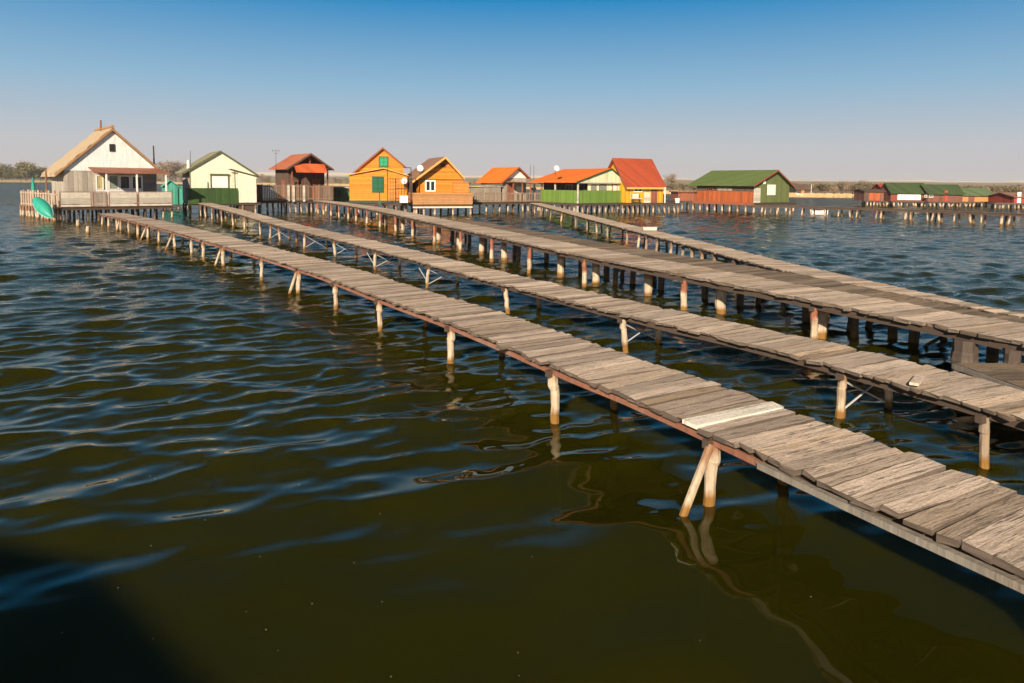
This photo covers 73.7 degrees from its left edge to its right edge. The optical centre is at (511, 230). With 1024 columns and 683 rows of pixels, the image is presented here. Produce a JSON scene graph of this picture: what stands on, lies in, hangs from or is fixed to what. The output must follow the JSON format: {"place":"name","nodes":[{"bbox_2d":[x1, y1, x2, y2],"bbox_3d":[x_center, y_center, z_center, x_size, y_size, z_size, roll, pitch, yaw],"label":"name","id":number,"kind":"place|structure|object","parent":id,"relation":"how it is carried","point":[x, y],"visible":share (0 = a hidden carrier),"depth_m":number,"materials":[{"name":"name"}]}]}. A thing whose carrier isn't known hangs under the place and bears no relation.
{"place":"outdoors","nodes":[
{"label":"outdoors","id":0,"kind":"place"},
{"bbox_2d":[0,182,1023,682],"bbox_3d":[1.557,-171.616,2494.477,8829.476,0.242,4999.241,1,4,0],"label":"water","id":1,"kind":"structure","parent":0,"point":[236,470],"depth_m":6.49,"materials":[{"name":"liquid"}]},
{"bbox_2d":[45,170,47,201],"bbox_3d":[-31.979,-1.973,46.997,0.222,4.402,0.222,-1,4,-22],"label":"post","id":2,"kind":"object","parent":1,"relation":"in","point":[46,189],"visible":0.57,"depth_m":46.86,"materials":[{"name":"brown wood"}]},
{"bbox_2d":[86,226,89,233],"bbox_3d":[-21.905,0.446,35.297,0.221,1.390,0.226,-1,4,-21],"label":"mooring stump","id":3,"kind":"object","parent":1,"relation":"in","point":[87,229],"visible":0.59,"depth_m":35.19,"materials":[{"name":"beige wood"}]},
{"bbox_2d":[19,120,172,221],"bbox_3d":[-31.049,-3.932,50.529,8.209,8.460,10.579,-3,5,-42],"label":"thatched cabin","id":4,"kind":"object","parent":1,"relation":"in","point":[107,169],"visible":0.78,"depth_m":47.95,"materials":[{"name":"white paint"}]},
{"bbox_2d":[31,177,34,203],"bbox_3d":[-35.021,-2.944,49.938,0.500,1.972,0.500,1,4,0],"label":"parasol","id":5,"kind":"object","parent":4,"relation":"on","point":[32,186],"visible":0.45,"depth_m":49.86,"materials":[{"name":"fabric"}]},
{"bbox_2d":[32,197,53,217],"bbox_3d":[-30.042,-1.511,43.862,2.051,1.322,0.758,3,5,29],"label":"rowing boat","id":6,"kind":"object","parent":4,"relation":"attached to","point":[43,207],"visible":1,"depth_m":43.59,"materials":[{"name":"teal paint"}]},
{"bbox_2d":[96,175,103,189],"bbox_3d":[-28.849,-3.396,47.810,0.459,1.030,0.070,-3,5,-42],"label":"window","id":7,"kind":"structure","parent":4,"relation":"in","point":[99,178],"depth_m":47.81,"materials":[{"name":"white paint"}]},
{"bbox_2d":[109,144,114,151],"bbox_3d":[-28.203,-5.856,48.158,0.336,0.530,0.070,-3,5,-42],"label":"window","id":8,"kind":"structure","parent":4,"relation":"in","point":[111,146],"depth_m":48.15,"materials":[{"name":"glass"}]},
{"bbox_2d":[108,175,118,189],"bbox_3d":[-28.219,-3.430,48.374,0.627,1.030,0.070,-3,5,-42],"label":"window","id":9,"kind":"structure","parent":4,"relation":"in","point":[113,180],"depth_m":48.38,"materials":[{"name":"white paint"}]},
{"bbox_2d":[119,175,130,189],"bbox_3d":[-27.685,-3.458,48.854,0.735,1.030,0.070,-3,5,-42],"label":"window","id":10,"kind":"structure","parent":4,"relation":"in","point":[124,180],"depth_m":48.84,"materials":[{"name":"black glass"}]},
{"bbox_2d":[131,175,142,189],"bbox_3d":[-27.113,-3.489,49.366,0.750,1.030,0.070,-3,5,-42],"label":"window","id":11,"kind":"structure","parent":4,"relation":"in","point":[133,177],"depth_m":49.35,"materials":[{"name":"white paint"}]},
{"bbox_2d":[160,180,187,209],"bbox_3d":[-32.291,-2.813,65.462,2.498,4.119,3.198,-2,5,-30],"label":"teal hut","id":12,"kind":"object","parent":1,"relation":"in","point":[177,191],"visible":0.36,"depth_m":64.47,"materials":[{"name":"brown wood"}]},
{"bbox_2d":[175,150,260,215],"bbox_3d":[-24.292,-3.319,56.533,5.684,6.501,6.550,-2,5,-33],"label":"cream cabin","id":13,"kind":"object","parent":1,"relation":"in","point":[220,177],"visible":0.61,"depth_m":54.66,"materials":[{"name":"paint"}]},
{"bbox_2d":[231,172,235,187],"bbox_3d":[-22.664,-3.559,55.607,0.346,2.432,0.060,-2,5,-33],"label":"door","id":14,"kind":"structure","parent":13,"relation":"in","point":[232,173],"depth_m":55.51,"materials":[{"name":"beige wood"}]},
{"bbox_2d":[257,153,333,213],"bbox_3d":[-20.372,-3.899,62.361,7.115,6.936,5.990,-3,5,-38],"label":"brown cabin","id":15,"kind":"object","parent":1,"relation":"in","point":[299,178],"visible":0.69,"depth_m":61.65,"materials":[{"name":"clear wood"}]},
{"bbox_2d":[281,180,284,199],"bbox_3d":[-20.920,-3.759,62.509,0.027,1.800,0.900,-3,5,-38],"label":"side door","id":16,"kind":"structure","parent":15,"relation":"in","point":[282,181],"depth_m":62.58,"materials":[{"name":"brown wood"}]},
{"bbox_2d":[293,181,301,190],"bbox_3d":[-19.479,-4.070,62.129,0.800,0.900,0.070,-3,5,-38],"label":"window","id":17,"kind":"structure","parent":15,"relation":"in","point":[294,182],"depth_m":62.11,"materials":[{"name":"black glass"}]},
{"bbox_2d":[312,179,320,199],"bbox_3d":[-18.111,-3.833,63.219,0.800,1.900,0.050,-3,5,-38],"label":"door","id":18,"kind":"structure","parent":15,"relation":"in","point":[314,181],"depth_m":63.21,"materials":[{"name":"brown wood"}]},
{"bbox_2d":[329,187,351,209],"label":"green shed","id":19,"kind":"structure","parent":1,"relation":"in","point":[340,194],"depth_m":68.11,"materials":[{"name":"wood"}]},
{"bbox_2d":[346,147,424,215],"bbox_3d":[-11.154,-3.710,59.584,6.601,7.102,7.330,0,4,-14],"label":"orange cabin","id":20,"kind":"object","parent":1,"relation":"in","point":[367,178],"visible":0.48,"depth_m":57.54,"materials":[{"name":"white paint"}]},
{"bbox_2d":[389,179,396,199],"bbox_3d":[-10.073,-3.479,57.757,0.700,1.900,0.040,0,4,-14],"label":"door","id":21,"kind":"structure","parent":20,"relation":"in","point":[392,182],"depth_m":57.74,"materials":[{"name":"orange wood"}]},
{"bbox_2d":[387,167,410,202],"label":"iron gate","id":22,"kind":"structure","parent":20,"relation":"on","point":[401,184],"depth_m":56.33,"materials":[{"name":"brown metal"}]},
{"bbox_2d":[399,196,407,211],"bbox_3d":[-8.867,-1.531,55.936,0.680,2.690,0.540,0,4,-14],"label":"white chest","id":23,"kind":"object","parent":1,"relation":"in","point":[403,199],"visible":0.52,"depth_m":55.64,"materials":[{"name":"paint"}]},
{"bbox_2d":[401,156,472,215],"bbox_3d":[-6.962,-3.357,60.492,5.256,6.340,6.560,-1,4,-22],"label":"orange cabin","id":24,"kind":"object","parent":1,"relation":"in","point":[437,182],"visible":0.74,"depth_m":58.61,"materials":[{"name":"brown wood"}]},
{"bbox_2d":[425,180,435,191],"bbox_3d":[-7.027,-3.865,58.769,0.931,0.987,0.070,-1,4,-22],"label":"window","id":25,"kind":"structure","parent":24,"relation":"in","point":[430,185],"depth_m":58.74,"materials":[{"name":"white paint"}]},
{"bbox_2d":[469,165,548,212],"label":"grey cabin","id":26,"kind":"object","parent":1,"relation":"in","point":[503,185],"visible":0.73,"depth_m":67.13,"materials":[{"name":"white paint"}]},
{"bbox_2d":[507,183,512,201],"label":"door","id":27,"kind":"structure","parent":26,"relation":"in","point":[509,185],"depth_m":67.30,"materials":[{"name":"brown wood"}]},
{"bbox_2d":[516,186,523,192],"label":"window","id":28,"kind":"structure","parent":26,"relation":"in","point":[518,188],"depth_m":68.04,"materials":[{"name":"white paint"}]},
{"bbox_2d":[99,213,1023,593],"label":"pier","id":29,"kind":"structure","parent":1,"relation":"in","point":[967,521],"depth_m":5.96,"materials":[{"name":"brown wood"}]},
{"bbox_2d":[529,166,628,213],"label":"green railed cabin","id":30,"kind":"object","parent":1,"relation":"in","point":[578,189],"visible":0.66,"depth_m":65.70,"materials":[{"name":"white paint"}]},
{"bbox_2d":[566,185,572,189],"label":"window","id":31,"kind":"structure","parent":30,"relation":"in","point":[568,187],"depth_m":66.29,"materials":[{"name":"black glass"}]},
{"bbox_2d":[591,184,596,189],"bbox_3d":[7.764,-3.794,64.939,0.654,1.250,0.070,-2,5,-37],"label":"window","id":32,"kind":"structure","parent":30,"relation":"in","point":[593,186],"depth_m":64.90,"materials":[{"name":"white glass"}]},
{"bbox_2d":[599,184,606,189],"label":"window","id":33,"kind":"structure","parent":30,"relation":"in","point":[601,186],"depth_m":65.61,"materials":[{"name":"white glass"}]},
{"bbox_2d":[197,203,1023,468],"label":"pier","id":34,"kind":"structure","parent":1,"relation":"in","point":[985,403],"depth_m":9.66,"materials":[{"name":"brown wood"}]},
{"bbox_2d":[608,158,679,213],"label":"yellow cabin","id":35,"kind":"object","parent":1,"relation":"in","point":[643,179],"visible":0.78,"depth_m":66.98,"materials":[{"name":"red roof tile"},{"name":"yellow painted wood"},{"name":"grey brown plank"}]},
{"bbox_2d":[631,194,641,202],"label":"garden bench","id":36,"kind":"object","parent":35,"relation":"on","point":[633,198],"visible":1,"depth_m":65.49,"materials":[{"name":"white paint"}]},
{"bbox_2d":[651,189,656,202],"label":"door","id":37,"kind":"structure","parent":35,"relation":"in","point":[653,191],"depth_m":67.16,"materials":[{"name":"brown wood"}]},
{"bbox_2d":[314,200,1023,376],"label":"pier","id":38,"kind":"structure","parent":1,"relation":"in","point":[967,334],"depth_m":13.71,"materials":[{"name":"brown wood"}]},
{"bbox_2d":[666,191,704,209],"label":"red shed","id":39,"kind":"structure","parent":1,"relation":"in","point":[687,197],"depth_m":76.08,"materials":[{"name":"brown wood"}]},
{"bbox_2d":[681,192,687,200],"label":"door","id":40,"kind":"structure","parent":39,"relation":"in","point":[684,194],"depth_m":75.98,"materials":[{"name":"red wood"}]},
{"bbox_2d":[450,220,1023,361],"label":"pier","id":41,"kind":"structure","parent":1,"relation":"in","point":[992,354],"depth_m":15.76,"materials":[{"name":"grey wood"}]},
{"bbox_2d":[688,170,795,212],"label":"green roofed cabin","id":42,"kind":"object","parent":1,"relation":"in","point":[730,188],"visible":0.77,"depth_m":71.93,"materials":[{"name":"green painted sheet metal"},{"name":"painted wood"},{"name":"grey brown plank"}]},
{"bbox_2d":[717,187,732,190],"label":"window","id":43,"kind":"structure","parent":42,"relation":"in","point":[718,188],"depth_m":72.02,"materials":[{"name":"white glass"}]},
{"bbox_2d":[753,188,760,202],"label":"door","id":44,"kind":"structure","parent":42,"relation":"in","point":[757,191],"depth_m":69.69,"materials":[{"name":"white wood"}]},
{"bbox_2d":[530,203,1023,318],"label":"pier","id":45,"kind":"structure","parent":1,"relation":"in","point":[715,252],"depth_m":19.36,"materials":[{"name":"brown wood"}]},
{"bbox_2d":[642,227,656,229],"bbox_3d":[6.122,-0.099,30.382,0.640,0.150,0.260,1,4,0],"label":"white crate","id":46,"kind":"object","parent":45,"relation":"on","point":[649,228],"visible":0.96,"depth_m":30.27,"materials":[{"name":"white plastic"}]},
{"bbox_2d":[810,210,827,213],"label":"rowing boat","id":47,"kind":"object","parent":1,"relation":"on","point":[819,212],"visible":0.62,"depth_m":67.61,"materials":[{"name":"white paint"}]},
{"bbox_2d":[831,212,864,215],"bbox_3d":[32.023,-1.563,65.085,3.300,0.377,0.900,0,4,-8],"label":"rowing boat","id":48,"kind":"object","parent":1,"relation":"on","point":[844,214],"visible":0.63,"depth_m":64.68,"materials":[{"name":"grey wood"}]},
{"bbox_2d":[852,189,888,205],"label":"shed","id":49,"kind":"structure","parent":1,"relation":"in","point":[873,196],"depth_m":98.85,"materials":[{"name":"brown wood"}]},
{"bbox_2d":[871,184,894,205],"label":"cabin","id":50,"kind":"object","parent":1,"relation":"in","point":[877,186],"visible":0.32,"depth_m":101.20,"materials":[{"name":"red paint"}]},
{"bbox_2d":[751,205,1023,224],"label":"pier","id":51,"kind":"structure","parent":1,"relation":"in","point":[909,211],"depth_m":56.96,"materials":[{"name":"brown wood"}]},
{"bbox_2d":[880,183,932,206],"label":"cabin","id":52,"kind":"object","parent":1,"relation":"in","point":[908,193],"visible":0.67,"depth_m":97.90,"materials":[{"name":"green wood"}]},
{"bbox_2d":[919,184,967,206],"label":"cabin","id":53,"kind":"object","parent":1,"relation":"in","point":[944,194],"visible":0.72,"depth_m":96.90,"materials":[{"name":"green wood"}]},
{"bbox_2d":[944,191,947,200],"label":"door","id":54,"kind":"structure","parent":53,"relation":"in","point":[945,196],"depth_m":96.81,"materials":[{"name":"red wood"}]},
{"bbox_2d":[954,188,994,206],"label":"shed","id":55,"kind":"structure","parent":1,"relation":"in","point":[974,195],"depth_m":98.88,"materials":[{"name":"green wood"}]},
{"bbox_2d":[968,196,973,201],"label":"door","id":56,"kind":"structure","parent":55,"relation":"in","point":[970,198],"depth_m":98.84,"materials":[{"name":"orange wood"}]},
{"bbox_2d":[952,363,1023,390],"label":"landing stage","id":57,"kind":"object","parent":1,"relation":"in","point":[1006,374],"visible":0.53,"depth_m":8.85,"materials":[{"name":"grey wood"}]},
{"bbox_2d":[985,192,1023,208],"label":"cabin","id":58,"kind":"object","parent":1,"relation":"in","point":[1008,197],"visible":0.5,"depth_m":93.47,"materials":[{"name":"brown wood"}]},
{"bbox_2d":[1017,192,1020,202],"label":"door","id":59,"kind":"structure","parent":58,"relation":"in","point":[1018,193],"depth_m":91.83,"materials":[{"name":"white paint"}]},
{"bbox_2d":[988,203,1023,208],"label":"jetty","id":60,"kind":"object","parent":1,"relation":"in","point":[1008,204],"visible":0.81,"depth_m":90.12,"materials":[{"name":"brown wood"}]},
{"bbox_2d":[0,172,1023,197],"bbox_3d":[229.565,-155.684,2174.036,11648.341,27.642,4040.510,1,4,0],"label":"shore","id":61,"kind":"structure","parent":0,"point":[331,175],"depth_m":1070.33,"materials":[{"name":"plant"}]},
{"bbox_2d":[0,163,13,179],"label":"shore tree","id":62,"kind":"object","parent":61,"relation":"on","point":[2,166],"visible":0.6,"depth_m":511.37,"materials":[{"name":"brown plant"}]},
{"bbox_2d":[0,168,17,178],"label":"shore tree","id":63,"kind":"object","parent":61,"relation":"on","point":[8,171],"visible":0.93,"depth_m":504.16,"materials":[{"name":"green plant"}]},
{"bbox_2d":[9,160,40,180],"bbox_3d":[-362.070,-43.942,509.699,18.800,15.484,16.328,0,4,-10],"label":"shore tree","id":64,"kind":"object","parent":61,"relation":"on","point":[23,169],"visible":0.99,"depth_m":507.17,"materials":[{"name":"green plant"}]},
{"bbox_2d":[24,168,43,179],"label":"shore tree","id":65,"kind":"object","parent":61,"relation":"on","point":[37,176],"visible":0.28,"depth_m":522.46,"materials":[{"name":"green plant"}]},
{"bbox_2d":[155,161,172,181],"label":"bare tree","id":66,"kind":"object","parent":61,"relation":"on","point":[162,169],"visible":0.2,"depth_m":519.79,"materials":[{"name":"brown plant"}]},
{"bbox_2d":[155,160,180,179],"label":"bare tree","id":67,"kind":"object","parent":61,"relation":"on","point":[169,165],"visible":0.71,"depth_m":497.96,"materials":[{"name":"brown plant"}]},
{"bbox_2d":[164,160,185,180],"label":"bare tree","id":68,"kind":"object","parent":61,"relation":"on","point":[175,165],"visible":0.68,"depth_m":508.34,"materials":[{"name":"brown plant"}]},
{"bbox_2d":[171,161,186,178],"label":"bare tree","id":69,"kind":"object","parent":61,"relation":"on","point":[178,168],"visible":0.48,"depth_m":510.05,"materials":[{"name":"brown plant"}]},
{"bbox_2d":[257,174,266,180],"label":"bare tree","id":70,"kind":"object","parent":61,"relation":"on","point":[260,177],"visible":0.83,"depth_m":470.87,"materials":[{"name":"brown plant"}]},
{"bbox_2d":[0,180,853,197],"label":"reed belt","id":71,"kind":"object","parent":61,"relation":"on","point":[835,195],"visible":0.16,"depth_m":168.36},
{"bbox_2d":[666,183,678,189],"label":"scrub tree","id":72,"kind":"object","parent":61,"relation":"on","point":[672,186],"visible":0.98,"depth_m":208.03,"materials":[{"name":"brown plant"}]},
{"bbox_2d":[664,174,683,187],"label":"bare tree","id":73,"kind":"object","parent":61,"relation":"on","point":[668,178],"visible":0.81,"depth_m":228.05,"materials":[{"name":"brown plant"}]},
{"bbox_2d":[676,183,689,188],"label":"scrub tree","id":74,"kind":"object","parent":61,"relation":"on","point":[683,185],"visible":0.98,"depth_m":211.16,"materials":[{"name":"brown plant"}]},
{"bbox_2d":[789,184,811,192],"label":"shore hut","id":75,"kind":"object","parent":61,"relation":"on","point":[799,188],"visible":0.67,"depth_m":172.13,"materials":[{"name":"brown paint"}]},
{"bbox_2d":[806,183,829,192],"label":"scrub tree","id":76,"kind":"object","parent":61,"relation":"on","point":[815,186],"visible":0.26,"depth_m":181.40,"materials":[{"name":"brown plant"}]},
{"bbox_2d":[810,182,830,192],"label":"scrub tree","id":77,"kind":"object","parent":61,"relation":"on","point":[821,186],"visible":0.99,"depth_m":170.23,"materials":[{"name":"brown plant"}]},
{"bbox_2d":[825,185,840,192],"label":"scrub tree","id":78,"kind":"object","parent":61,"relation":"on","point":[833,188],"visible":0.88,"depth_m":177.16,"materials":[{"name":"brown plant"}]},
{"bbox_2d":[832,183,845,190],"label":"scrub tree","id":79,"kind":"object","parent":61,"relation":"on","point":[834,184],"visible":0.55,"depth_m":192.22,"materials":[{"name":"brown plant"}]},
{"bbox_2d":[836,180,846,191],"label":"bare tree","id":80,"kind":"object","parent":61,"relation":"on","point":[841,185],"visible":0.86,"depth_m":190.93,"materials":[{"name":"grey plant"}]},
{"bbox_2d":[843,183,857,193],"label":"scrub tree","id":81,"kind":"object","parent":61,"relation":"on","point":[849,188],"visible":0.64,"depth_m":186.91,"materials":[{"name":"brown plant"}]},
{"bbox_2d":[851,181,871,188],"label":"scrub tree","id":82,"kind":"object","parent":61,"relation":"on","point":[860,184],"visible":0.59,"depth_m":181.97,"materials":[{"name":"brown plant"}]},
{"bbox_2d":[856,185,869,188],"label":"scrub tree","id":83,"kind":"object","parent":61,"relation":"on","point":[862,187],"visible":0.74,"depth_m":179.12,"materials":[{"name":"brown plant"}]},
{"bbox_2d":[985,185,1001,190],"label":"scrub tree","id":84,"kind":"object","parent":61,"relation":"on","point":[992,188],"visible":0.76,"depth_m":170.59,"materials":[{"name":"brown plant"}]},
{"bbox_2d":[999,186,1021,191],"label":"scrub tree","id":85,"kind":"object","parent":61,"relation":"on","point":[1010,189],"visible":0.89,"depth_m":168.48,"materials":[{"name":"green plant"}]},
{"bbox_2d":[0,0,1023,181],"label":"sky","id":86,"kind":"structure","parent":0,"point":[836,90],"materials":[{"name":"blue"}]}
]}

